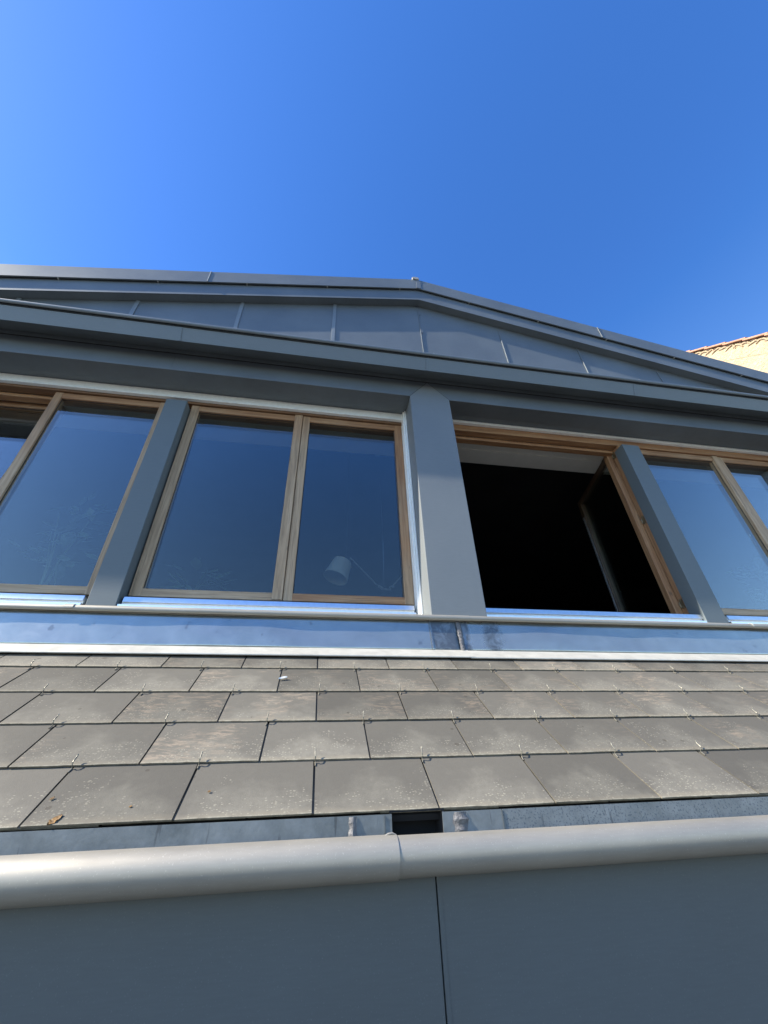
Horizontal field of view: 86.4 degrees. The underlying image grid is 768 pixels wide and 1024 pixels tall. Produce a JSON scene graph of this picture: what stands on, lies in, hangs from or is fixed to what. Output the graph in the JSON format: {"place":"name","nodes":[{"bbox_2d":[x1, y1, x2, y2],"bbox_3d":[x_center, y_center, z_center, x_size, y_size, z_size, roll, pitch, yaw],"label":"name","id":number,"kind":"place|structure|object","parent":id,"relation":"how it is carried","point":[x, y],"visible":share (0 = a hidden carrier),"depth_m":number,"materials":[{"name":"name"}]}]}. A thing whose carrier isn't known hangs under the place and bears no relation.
{"place":"outdoors","nodes":[
{"label":"outdoors","id":0,"kind":"place"},
{"bbox_2d":[8,492,117,584],"bbox_3d":[-2.545,0.337,3.223,0.762,1.074,0.334,4,-34,-9],"label":"potted plant","id":1,"kind":"object","parent":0,"point":[67,538],"visible":0.75,"depth_m":3.27,"materials":[{"name":"green plant"}]},
{"bbox_2d":[156,557,235,590],"bbox_3d":[-1.497,0.626,3.229,0.371,0.537,0.507,-29,-42,34],"label":"potted plant","id":2,"kind":"object","parent":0,"point":[196,563],"visible":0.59,"depth_m":3.23,"materials":[{"name":"blue plant"}]},
{"bbox_2d":[0,264,767,1023],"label":"zinc clad house","id":3,"kind":"structure","parent":0,"point":[496,752],"depth_m":2.34,"materials":[{"name":"metal"}]},
{"bbox_2d":[47,814,62,824],"bbox_3d":[-0.928,0.867,1.153,0.031,0.025,0.021,23,-41,-32],"label":"dead leaf","id":4,"kind":"object","parent":3,"relation":"on","point":[54,819],"visible":1,"depth_m":1.15,"materials":[{"name":"beige plant"}]},
{"bbox_2d":[0,392,164,604],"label":"window","id":5,"kind":"structure","parent":3,"relation":"in","point":[53,412],"depth_m":3.40,"materials":[{"name":"brown wood"}]},
{"bbox_2d":[117,405,422,613],"bbox_3d":[-0.794,-0.118,3.496,2.095,2.210,0.239,4,-34,-9],"label":"window","id":6,"kind":"structure","parent":3,"relation":"in","point":[282,597],"depth_m":3.25,"materials":[{"name":"brown wood"}]},
{"bbox_2d":[324,455,401,589],"bbox_3d":[-0.199,-0.039,4.517,0.870,1.982,0.320,10,-36,-17],"label":"pendant lamp","id":7,"kind":"object","parent":3,"relation":"hanging from","point":[337,571],"visible":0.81,"depth_m":3.95,"materials":[{"name":"beige fabric"}]},
{"bbox_2d":[455,436,706,622],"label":"window","id":8,"kind":"structure","parent":3,"relation":"in","point":[678,610],"depth_m":4.13,"materials":[{"name":"brown wood"}]},
{"bbox_2d":[641,450,767,623],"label":"window","id":9,"kind":"structure","parent":3,"relation":"in","point":[720,466],"depth_m":4.48,"materials":[{"name":"brown wood"}]},
{"bbox_2d":[0,0,767,350],"label":"sky","id":10,"kind":"structure","parent":0,"point":[602,164],"materials":[{"name":"blue"}]},
{"bbox_2d":[686,332,767,372],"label":"neighbour house","id":11,"kind":"structure","parent":0,"point":[750,352],"depth_m":11.57,"materials":[{"name":"beige paint"}]},
{"bbox_2d":[726,556,767,603],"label":"potted plant","id":12,"kind":"object","parent":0,"point":[757,562],"visible":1,"depth_m":4.22,"materials":[{"name":"blue plant"}]}
]}

